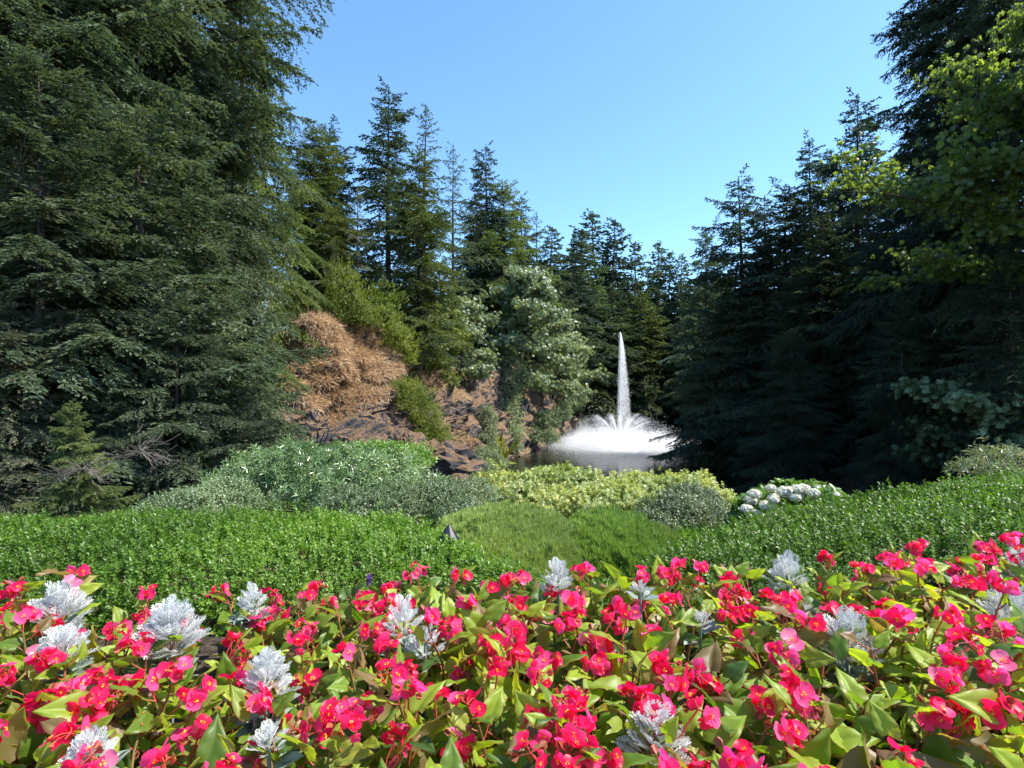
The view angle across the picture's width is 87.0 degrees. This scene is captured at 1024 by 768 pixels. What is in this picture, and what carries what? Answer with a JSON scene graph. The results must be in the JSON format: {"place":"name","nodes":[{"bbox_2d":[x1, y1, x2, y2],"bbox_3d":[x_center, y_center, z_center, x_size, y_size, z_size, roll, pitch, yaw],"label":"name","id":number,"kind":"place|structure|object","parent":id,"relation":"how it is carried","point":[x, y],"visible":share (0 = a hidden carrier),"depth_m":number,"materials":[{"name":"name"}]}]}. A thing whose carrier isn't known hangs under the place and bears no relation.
{"place":"outdoors","nodes":[
{"label":"outdoors","id":0,"kind":"place"},
{"bbox_2d":[273,308,479,473],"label":"cliff","id":1,"kind":"structure","parent":0,"point":[369,422],"depth_m":31.73,"materials":[{"name":"stone"}]},
{"bbox_2d":[311,254,378,333],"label":"bush","id":2,"kind":"object","parent":1,"relation":"on","point":[346,310],"visible":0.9,"depth_m":34.29,"materials":[{"name":"green plant"}]},
{"bbox_2d":[263,307,480,467],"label":"dry grass","id":3,"kind":"structure","parent":1,"relation":"on","point":[344,338],"depth_m":32.28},
{"bbox_2d":[347,268,426,366],"bbox_3d":[-8.767,-4.134,37.654,5.249,7.670,5.623,0,0,0],"label":"bush","id":4,"kind":"object","parent":1,"relation":"on","point":[395,330],"visible":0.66,"depth_m":37.15,"materials":[{"name":"green plant"}]},
{"bbox_2d":[359,144,473,388],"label":"fir tree","id":5,"kind":"object","parent":1,"relation":"on","point":[420,258],"visible":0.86,"depth_m":43.27,"materials":[{"name":"green plant"}]},
{"bbox_2d":[390,374,464,443],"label":"creeper","id":6,"kind":"object","parent":1,"relation":"attached to","point":[418,414],"visible":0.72,"depth_m":36.68,"materials":[{"name":"green plant"}]},
{"bbox_2d":[436,292,502,389],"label":"alder tree","id":7,"kind":"object","parent":1,"relation":"on","point":[474,369],"visible":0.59,"depth_m":54.18,"materials":[{"name":"green plant"}]},
{"bbox_2d":[6,355,1023,767],"bbox_3d":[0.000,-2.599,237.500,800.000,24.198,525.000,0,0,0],"label":"ground","id":8,"kind":"structure","parent":0,"point":[208,649],"depth_m":1.87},
{"bbox_2d":[0,661,58,767],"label":"begonia","id":9,"kind":"object","parent":8,"relation":"on","point":[13,728],"visible":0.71,"depth_m":1.12,"materials":[{"name":"green plant"}]},
{"bbox_2d":[0,563,104,654],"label":"begonia","id":10,"kind":"object","parent":8,"relation":"on","point":[83,580],"visible":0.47,"depth_m":1.85,"materials":[{"name":"red plant"}]},
{"bbox_2d":[0,285,113,516],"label":"young fir","id":11,"kind":"object","parent":8,"relation":"on","point":[10,471],"visible":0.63,"depth_m":11.05,"materials":[{"name":"green plant"}]},
{"bbox_2d":[0,638,135,767],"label":"begonia","id":12,"kind":"object","parent":8,"relation":"on","point":[99,679],"visible":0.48,"depth_m":1.28,"materials":[{"name":"red plant"}]},
{"bbox_2d":[8,398,143,518],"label":"young fir","id":13,"kind":"object","parent":8,"relation":"on","point":[81,495],"visible":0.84,"depth_m":9.44,"materials":[{"name":"green plant"}]},
{"bbox_2d":[20,619,155,717],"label":"begonia","id":14,"kind":"object","parent":8,"relation":"on","point":[142,649],"visible":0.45,"depth_m":1.34,"materials":[{"name":"red plant"}]},
{"bbox_2d":[38,371,190,511],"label":"young fir","id":15,"kind":"object","parent":8,"relation":"on","point":[98,406],"visible":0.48,"depth_m":11.86,"materials":[{"name":"green plant"}]},
{"bbox_2d":[0,0,245,324],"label":"fir tree","id":16,"kind":"object","parent":8,"relation":"on","point":[159,91],"visible":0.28,"depth_m":16.96,"materials":[{"name":"green plant"}]},
{"bbox_2d":[31,619,216,767],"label":"begonia","id":17,"kind":"object","parent":8,"relation":"on","point":[80,699],"visible":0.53,"depth_m":1.23,"materials":[{"name":"green plant"}]},
{"bbox_2d":[39,673,228,767],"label":"begonia","id":18,"kind":"object","parent":8,"relation":"on","point":[197,701],"visible":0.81,"depth_m":1.10,"materials":[{"name":"green plant"}]},
{"bbox_2d":[0,40,271,517],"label":"young fir","id":19,"kind":"object","parent":8,"relation":"on","point":[78,278],"visible":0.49,"depth_m":12.23,"materials":[{"name":"green plant"}]},
{"bbox_2d":[0,0,302,485],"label":"fir tree","id":20,"kind":"object","parent":8,"relation":"on","point":[73,47],"visible":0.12,"depth_m":18.22,"materials":[{"name":"green plant"}]},
{"bbox_2d":[56,268,259,512],"bbox_3d":[-8.637,0.805,12.668,4.826,7.153,5.162,0,0,24],"label":"young fir","id":21,"kind":"object","parent":8,"relation":"on","point":[176,451],"visible":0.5,"depth_m":12.64,"materials":[{"name":"green plant"}]},
{"bbox_2d":[25,111,306,496],"bbox_3d":[-11.609,-0.775,18.464,8.551,17.260,9.858,0,0,32],"label":"young fir","id":22,"kind":"object","parent":8,"relation":"on","point":[190,156],"visible":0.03,"depth_m":18.88,"materials":[{"name":"green plant"}]},
{"bbox_2d":[0,40,332,505],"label":"young fir","id":23,"kind":"object","parent":8,"relation":"on","point":[138,159],"visible":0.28,"depth_m":14.22,"materials":[{"name":"green plant"}]},
{"bbox_2d":[132,593,210,723],"bbox_3d":[-0.892,0.764,1.415,0.179,0.423,0.176,0,0,0],"label":"dusty miller","id":24,"kind":"object","parent":8,"relation":"on","point":[167,616],"visible":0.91,"depth_m":1.41,"materials":[{"name":"silver plant"}]},
{"bbox_2d":[0,0,345,306],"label":"fir tree","id":25,"kind":"object","parent":8,"relation":"on","point":[236,103],"visible":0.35,"depth_m":21.52,"materials":[{"name":"green plant"}]},
{"bbox_2d":[108,668,252,767],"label":"begonia","id":26,"kind":"object","parent":8,"relation":"on","point":[193,733],"visible":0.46,"depth_m":1.20,"materials":[{"name":"green plant"}]},
{"bbox_2d":[129,473,275,516],"bbox_3d":[-3.664,1.365,6.299,0.989,0.598,1.528,0,0,37],"label":"shrub","id":27,"kind":"object","parent":8,"relation":"on","point":[197,497],"visible":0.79,"depth_m":6.29,"materials":[{"name":"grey plant"}]},
{"bbox_2d":[134,59,309,441],"bbox_3d":[-13.668,-3.660,24.278,10.899,22.530,9.400,0,0,30],"label":"fir tree","id":28,"kind":"object","parent":8,"relation":"on","point":[262,273],"visible":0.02,"depth_m":24.27,"materials":[{"name":"green plant"}]},
{"bbox_2d":[148,627,309,741],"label":"begonia","id":29,"kind":"object","parent":8,"relation":"on","point":[225,664],"visible":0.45,"depth_m":1.43,"materials":[{"name":"green plant"}]},
{"bbox_2d":[135,227,326,496],"bbox_3d":[-8.668,0.298,16.127,6.261,9.966,5.431,0,0,-25],"label":"young fir","id":30,"kind":"object","parent":8,"relation":"on","point":[198,268],"visible":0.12,"depth_m":15.96,"materials":[{"name":"green plant"}]},
{"bbox_2d":[234,645,301,752],"bbox_3d":[-0.533,0.766,1.180,0.142,0.379,0.134,0,0,0],"label":"dusty miller","id":31,"kind":"object","parent":8,"relation":"on","point":[266,665],"visible":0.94,"depth_m":1.17,"materials":[{"name":"silver plant"}]},
{"bbox_2d":[200,0,336,394],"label":"fir tree","id":32,"kind":"object","parent":8,"relation":"on","point":[284,237],"visible":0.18,"depth_m":31.04,"materials":[{"name":"green plant"}]},
{"bbox_2d":[214,607,328,708],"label":"begonia","id":33,"kind":"object","parent":8,"relation":"on","point":[246,652],"visible":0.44,"depth_m":1.54,"materials":[{"name":"green plant"}]},
{"bbox_2d":[204,695,374,767],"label":"begonia","id":34,"kind":"object","parent":8,"relation":"on","point":[348,754],"visible":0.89,"depth_m":1.02,"materials":[{"name":"green plant"}]},
{"bbox_2d":[229,680,381,767],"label":"begonia","id":35,"kind":"object","parent":8,"relation":"on","point":[245,703],"visible":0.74,"depth_m":1.06,"materials":[{"name":"green plant"}]},
{"bbox_2d":[240,614,385,731],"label":"begonia","id":36,"kind":"object","parent":8,"relation":"on","point":[313,676],"visible":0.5,"depth_m":1.45,"materials":[{"name":"green plant"}]},
{"bbox_2d":[215,631,415,762],"bbox_3d":[-0.446,0.820,1.269,0.451,0.394,0.291,0,0,-36],"label":"begonia","id":37,"kind":"object","parent":8,"relation":"on","point":[293,720],"visible":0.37,"depth_m":1.29,"materials":[{"name":"green plant"}]},
{"bbox_2d":[265,579,375,661],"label":"begonia","id":38,"kind":"object","parent":8,"relation":"on","point":[306,600],"visible":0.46,"depth_m":1.78,"materials":[{"name":"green plant"}]},
{"bbox_2d":[196,432,455,516],"bbox_3d":[-2.750,1.391,8.562,4.311,1.279,2.392,0,0,0],"label":"shrub","id":39,"kind":"object","parent":8,"relation":"on","point":[281,465],"visible":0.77,"depth_m":8.14,"materials":[{"name":"green plant"}]},
{"bbox_2d":[0,499,652,636],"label":"hedge","id":40,"kind":"object","parent":8,"relation":"on","point":[192,557],"visible":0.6,"depth_m":3.00,"materials":[{"name":"green plant"}]},
{"bbox_2d":[261,119,411,356],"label":"fir tree","id":41,"kind":"object","parent":8,"relation":"on","point":[327,240],"visible":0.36,"depth_m":44.10,"materials":[{"name":"green plant"}]},
{"bbox_2d":[320,641,427,767],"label":"begonia","id":42,"kind":"object","parent":8,"relation":"on","point":[340,684],"visible":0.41,"depth_m":1.28,"materials":[{"name":"green plant"}]},
{"bbox_2d":[316,643,451,767],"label":"begonia","id":43,"kind":"object","parent":8,"relation":"on","point":[421,751],"visible":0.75,"depth_m":1.12,"materials":[{"name":"green plant"}]},
{"bbox_2d":[335,75,471,364],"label":"fir tree","id":44,"kind":"object","parent":8,"relation":"on","point":[371,193],"visible":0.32,"depth_m":49.35,"materials":[{"name":"green plant"}]},
{"bbox_2d":[306,468,507,527],"bbox_3d":[-1.247,1.416,6.744,2.392,0.716,1.950,0,0,0],"label":"shrub","id":45,"kind":"object","parent":8,"relation":"on","point":[450,500],"visible":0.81,"depth_m":6.46,"materials":[{"name":"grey plant"}]},
{"bbox_2d":[358,620,541,767],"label":"begonia","id":46,"kind":"object","parent":8,"relation":"on","point":[520,651],"visible":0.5,"depth_m":1.27,"materials":[{"name":"green plant"}]},
{"bbox_2d":[409,599,506,724],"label":"begonia","id":47,"kind":"object","parent":8,"relation":"on","point":[478,616],"visible":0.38,"depth_m":1.42,"materials":[{"name":"green plant"}]},
{"bbox_2d":[449,193,523,365],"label":"fir tree","id":48,"kind":"object","parent":8,"relation":"on","point":[476,271],"visible":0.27,"depth_m":69.18,"materials":[{"name":"green plant"}]},
{"bbox_2d":[425,722,569,767],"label":"begonia","id":49,"kind":"object","parent":8,"relation":"on","point":[463,746],"visible":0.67,"depth_m":1.00,"materials":[{"name":"green plant"}]},
{"bbox_2d":[457,178,564,375],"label":"fir tree","id":50,"kind":"object","parent":8,"relation":"on","point":[504,243],"visible":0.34,"depth_m":71.07,"materials":[{"name":"green plant"}]},
{"bbox_2d":[436,499,601,584],"bbox_3d":[0.017,1.227,4.158,1.462,0.589,2.096,0,0,0],"label":"heather","id":51,"kind":"object","parent":8,"relation":"on","point":[527,533],"visible":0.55,"depth_m":3.88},
{"bbox_2d":[446,646,596,767],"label":"begonia","id":52,"kind":"object","parent":8,"relation":"on","point":[489,710],"visible":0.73,"depth_m":1.07,"materials":[{"name":"red plant"}]},
{"bbox_2d":[463,607,627,739],"bbox_3d":[0.089,0.786,1.386,0.363,0.386,0.372,0,0,-44],"label":"begonia","id":53,"kind":"object","parent":8,"relation":"on","point":[557,658],"visible":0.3,"depth_m":1.39,"materials":[{"name":"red plant"}]},
{"bbox_2d":[474,614,626,740],"bbox_3d":[0.120,0.779,1.194,0.406,0.428,0.335,0,0,-5],"label":"begonia","id":54,"kind":"object","parent":8,"relation":"on","point":[575,672],"visible":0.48,"depth_m":1.29,"materials":[{"name":"green plant"}]},
{"bbox_2d":[504,583,598,687],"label":"begonia","id":55,"kind":"object","parent":8,"relation":"on","point":[543,638],"visible":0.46,"depth_m":1.54,"materials":[{"name":"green plant"}]},
{"bbox_2d":[520,322,609,398],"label":"maple tree","id":56,"kind":"object","parent":8,"relation":"on","point":[569,387],"visible":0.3,"depth_m":71.78,"materials":[{"name":"green plant"}]},
{"bbox_2d":[556,231,646,429],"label":"fir tree","id":57,"kind":"object","parent":8,"relation":"on","point":[598,330],"visible":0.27,"depth_m":104.83,"materials":[{"name":"green plant"}]},
{"bbox_2d":[524,681,681,767],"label":"begonia","id":58,"kind":"object","parent":8,"relation":"on","point":[668,729],"visible":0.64,"depth_m":1.01,"materials":[{"name":"red plant"}]},
{"bbox_2d":[470,458,737,518],"bbox_3d":[1.490,1.779,8.905,4.761,1.073,2.558,0,0,0],"label":"shrub","id":59,"kind":"object","parent":8,"relation":"on","point":[553,487],"visible":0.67,"depth_m":8.68,"materials":[{"name":"yellow plant"}]},
{"bbox_2d":[568,561,656,639],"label":"begonia","id":60,"kind":"object","parent":8,"relation":"on","point":[597,593],"visible":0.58,"depth_m":1.74,"materials":[{"name":"green plant"}]},
{"bbox_2d":[505,683,720,767],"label":"begonia","id":61,"kind":"object","parent":8,"relation":"on","point":[618,757],"visible":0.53,"depth_m":1.05,"materials":[{"name":"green plant"}]},
{"bbox_2d":[547,586,680,729],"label":"begonia","id":62,"kind":"object","parent":8,"relation":"on","point":[646,642],"visible":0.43,"depth_m":1.39,"materials":[{"name":"green plant"}]},
{"bbox_2d":[575,281,658,423],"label":"fir tree","id":63,"kind":"object","parent":8,"relation":"on","point":[610,388],"visible":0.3,"depth_m":109.86,"materials":[{"name":"green plant"}]},
{"bbox_2d":[568,503,688,581],"bbox_3d":[0.814,1.306,4.340,1.249,0.611,1.938,0,0,0],"label":"heather","id":64,"kind":"object","parent":8,"relation":"on","point":[615,536],"visible":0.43,"depth_m":4.05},
{"bbox_2d":[574,595,707,752],"bbox_3d":[0.258,0.732,1.276,0.340,0.375,0.344,0,0,-42],"label":"begonia","id":65,"kind":"object","parent":8,"relation":"on","point":[599,664],"visible":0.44,"depth_m":1.26,"materials":[{"name":"green plant"}]},
{"bbox_2d":[607,288,684,422],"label":"fir tree","id":66,"kind":"object","parent":8,"relation":"on","point":[650,360],"visible":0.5,"depth_m":116.25,"materials":[{"name":"green plant"}]},
{"bbox_2d":[619,555,724,688],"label":"begonia","id":67,"kind":"object","parent":8,"relation":"on","point":[670,613],"visible":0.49,"depth_m":1.63,"materials":[{"name":"green plant"}]},
{"bbox_2d":[632,478,733,532],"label":"shrub","id":68,"kind":"object","parent":8,"relation":"on","point":[694,510],"visible":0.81,"depth_m":6.15,"materials":[{"name":"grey plant"}]},
{"bbox_2d":[658,214,738,417],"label":"fir tree","id":69,"kind":"object","parent":8,"relation":"on","point":[691,343],"visible":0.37,"depth_m":83.56,"materials":[{"name":"green plant"}]},
{"bbox_2d":[626,648,796,767],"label":"begonia","id":70,"kind":"object","parent":8,"relation":"on","point":[739,714],"visible":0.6,"depth_m":1.12,"materials":[{"name":"green plant"}]},
{"bbox_2d":[646,257,785,472],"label":"fir tree","id":71,"kind":"object","parent":8,"relation":"on","point":[713,449],"visible":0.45,"depth_m":51.11,"materials":[{"name":"green plant"}]},
{"bbox_2d":[653,163,794,466],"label":"fir tree","id":72,"kind":"object","parent":8,"relation":"on","point":[727,258],"visible":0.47,"depth_m":51.91,"materials":[{"name":"green plant"}]},
{"bbox_2d":[640,622,818,753],"bbox_3d":[0.504,0.790,1.272,0.394,0.372,0.391,0,0,-18],"label":"begonia","id":73,"kind":"object","parent":8,"relation":"on","point":[708,659],"visible":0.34,"depth_m":1.21,"materials":[{"name":"green plant"}]},
{"bbox_2d":[695,587,815,696],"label":"begonia","id":74,"kind":"object","parent":8,"relation":"on","point":[728,656],"visible":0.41,"depth_m":1.49,"materials":[{"name":"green plant"}]},
{"bbox_2d":[677,596,837,717],"bbox_3d":[0.662,0.764,1.449,0.396,0.374,0.393,0,0,39],"label":"begonia","id":75,"kind":"object","parent":8,"relation":"on","point":[810,629],"visible":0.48,"depth_m":1.40,"materials":[{"name":"green plant"}]},
{"bbox_2d":[680,176,866,455],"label":"fir tree","id":76,"kind":"object","parent":8,"relation":"on","point":[792,212],"visible":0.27,"depth_m":49.53,"materials":[{"name":"green plant"}]},
{"bbox_2d":[684,663,879,767],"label":"begonia","id":77,"kind":"object","parent":8,"relation":"on","point":[818,748],"visible":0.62,"depth_m":1.03,"materials":[{"name":"green plant"}]},
{"bbox_2d":[726,323,846,508],"bbox_3d":[17.297,3.727,33.238,8.415,14.740,9.758,0,0,42],"label":"fir tree","id":78,"kind":"object","parent":8,"relation":"on","point":[803,451],"visible":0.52,"depth_m":32.41,"materials":[{"name":"green plant"}]},
{"bbox_2d":[724,477,850,525],"bbox_3d":[2.922,1.313,5.590,1.511,0.690,1.008,0,0,0],"label":"hydrangea","id":79,"kind":"object","parent":8,"relation":"on","point":[755,500],"visible":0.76,"depth_m":5.33,"materials":[{"name":"white plant"}]},
{"bbox_2d":[696,202,885,483],"bbox_3d":[22.947,-0.405,40.846,13.521,25.109,13.686,0,0,-14],"label":"fir tree","id":80,"kind":"object","parent":8,"relation":"on","point":[824,365],"visible":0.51,"depth_m":39.69,"materials":[{"name":"green plant"}]},
{"bbox_2d":[730,129,867,401],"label":"fir tree","id":81,"kind":"object","parent":8,"relation":"on","point":[809,189],"visible":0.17,"depth_m":49.64,"materials":[{"name":"green plant"}]},
{"bbox_2d":[734,626,906,749],"bbox_3d":[0.699,0.756,1.269,0.300,0.290,0.296,0,0,-3],"label":"begonia","id":82,"kind":"object","parent":8,"relation":"on","point":[838,645],"visible":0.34,"depth_m":1.31,"materials":[{"name":"green plant"}]},
{"bbox_2d":[743,86,910,404],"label":"fir tree","id":83,"kind":"object","parent":8,"relation":"on","point":[865,156],"visible":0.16,"depth_m":43.72,"materials":[{"name":"green plant"}]},
{"bbox_2d":[631,459,1023,627],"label":"hedge","id":84,"kind":"object","parent":8,"relation":"on","point":[947,519],"visible":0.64,"depth_m":2.89,"materials":[{"name":"green plant"}]},
{"bbox_2d":[773,550,901,623],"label":"begonia","id":85,"kind":"object","parent":8,"relation":"on","point":[841,589],"visible":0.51,"depth_m":1.71,"materials":[{"name":"green plant"}]},
{"bbox_2d":[762,674,923,767],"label":"begonia","id":86,"kind":"object","parent":8,"relation":"on","point":[803,694],"visible":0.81,"depth_m":1.05,"materials":[{"name":"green plant"}]},
{"bbox_2d":[816,606,883,723],"bbox_3d":[0.870,0.780,1.399,0.172,0.410,0.177,0,0,0],"label":"dusty miller","id":87,"kind":"object","parent":8,"relation":"on","point":[850,617],"visible":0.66,"depth_m":1.39,"materials":[{"name":"silver plant"}]},
{"bbox_2d":[760,201,952,438],"bbox_3d":[25.022,-4.218,36.753,10.530,17.643,11.534,0,0,-22],"label":"fir tree","id":88,"kind":"object","parent":8,"relation":"on","point":[847,347],"visible":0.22,"depth_m":36.73,"materials":[{"name":"green plant"}]},
{"bbox_2d":[777,654,971,767],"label":"begonia","id":89,"kind":"object","parent":8,"relation":"on","point":[937,712],"visible":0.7,"depth_m":1.04,"materials":[{"name":"green plant"}]},
{"bbox_2d":[830,295,959,507],"bbox_3d":[19.490,3.576,27.087,6.650,15.861,7.048,0,0,-27],"label":"fir tree","id":90,"kind":"object","parent":8,"relation":"on","point":[900,470],"visible":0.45,"depth_m":26.68,"materials":[{"name":"green plant"}]},
{"bbox_2d":[832,603,969,750],"bbox_3d":[0.905,0.695,1.279,0.265,0.339,0.322,0,0,37],"label":"begonia","id":91,"kind":"object","parent":8,"relation":"on","point":[944,622],"visible":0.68,"depth_m":1.27,"materials":[{"name":"green plant"}]},
{"bbox_2d":[800,691,1023,767],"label":"begonia","id":92,"kind":"object","parent":8,"relation":"on","point":[937,746],"visible":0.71,"depth_m":1.04,"materials":[{"name":"green plant"}]},
{"bbox_2d":[807,0,1023,295],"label":"maple tree","id":93,"kind":"object","parent":8,"relation":"on","point":[998,108],"visible":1,"depth_m":20.69,"materials":[{"name":"green plant"}]},
{"bbox_2d":[815,0,1023,473],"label":"fir tree","id":94,"kind":"object","parent":8,"relation":"on","point":[963,36],"visible":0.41,"depth_m":28.46,"materials":[{"name":"green plant"}]},
{"bbox_2d":[818,0,1023,477],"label":"fir tree","id":95,"kind":"object","parent":8,"relation":"on","point":[876,231],"visible":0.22,"depth_m":31.87,"materials":[{"name":"green plant"}]},
{"bbox_2d":[844,603,1013,711],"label":"begonia","id":96,"kind":"object","parent":8,"relation":"on","point":[899,615],"visible":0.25,"depth_m":1.38,"materials":[{"name":"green plant"}]},
{"bbox_2d":[877,538,1001,631],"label":"begonia","id":97,"kind":"object","parent":8,"relation":"on","point":[930,598],"visible":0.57,"depth_m":1.73,"materials":[{"name":"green plant"}]},
{"bbox_2d":[877,355,1023,485],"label":"maple tree","id":98,"kind":"object","parent":8,"relation":"on","point":[971,403],"visible":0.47,"depth_m":23.25,"materials":[{"name":"green plant"}]},
{"bbox_2d":[883,617,1023,735],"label":"begonia","id":99,"kind":"object","parent":8,"relation":"on","point":[999,677],"visible":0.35,"depth_m":1.15,"materials":[{"name":"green plant"}]},
{"bbox_2d":[897,614,1023,767],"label":"begonia","id":100,"kind":"object","parent":8,"relation":"on","point":[984,701],"visible":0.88,"depth_m":1.07,"materials":[{"name":"green plant"}]},
{"bbox_2d":[927,241,1023,480],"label":"fir tree","id":101,"kind":"object","parent":8,"relation":"on","point":[995,329],"visible":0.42,"depth_m":21.98,"materials":[{"name":"green plant"}]},
{"bbox_2d":[451,355,579,458],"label":"cliff by lake","id":102,"kind":"structure","parent":0,"point":[480,393],"depth_m":60.44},
{"bbox_2d":[464,264,584,395],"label":"maple tree","id":103,"kind":"object","parent":102,"relation":"on","point":[534,291],"visible":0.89,"depth_m":63.91,"materials":[{"name":"green plant"}]},
{"bbox_2d":[551,229,631,388],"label":"fir tree","id":104,"kind":"object","parent":102,"relation":"on","point":[581,298],"visible":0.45,"depth_m":94.54,"materials":[{"name":"green plant"}]},
{"bbox_2d":[363,417,770,506],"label":"lake water","id":105,"kind":"structure","parent":0,"point":[544,457],"depth_m":54.69,"materials":[{"name":"black liquid"}]},
{"bbox_2d":[537,332,689,461],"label":"fountain","id":106,"kind":"object","parent":105,"relation":"on","point":[601,441],"visible":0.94,"depth_m":67.47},
{"bbox_2d":[192,0,1021,339],"label":"sky","id":107,"kind":"structure","parent":0,"point":[635,113],"materials":[{"name":"blue"}]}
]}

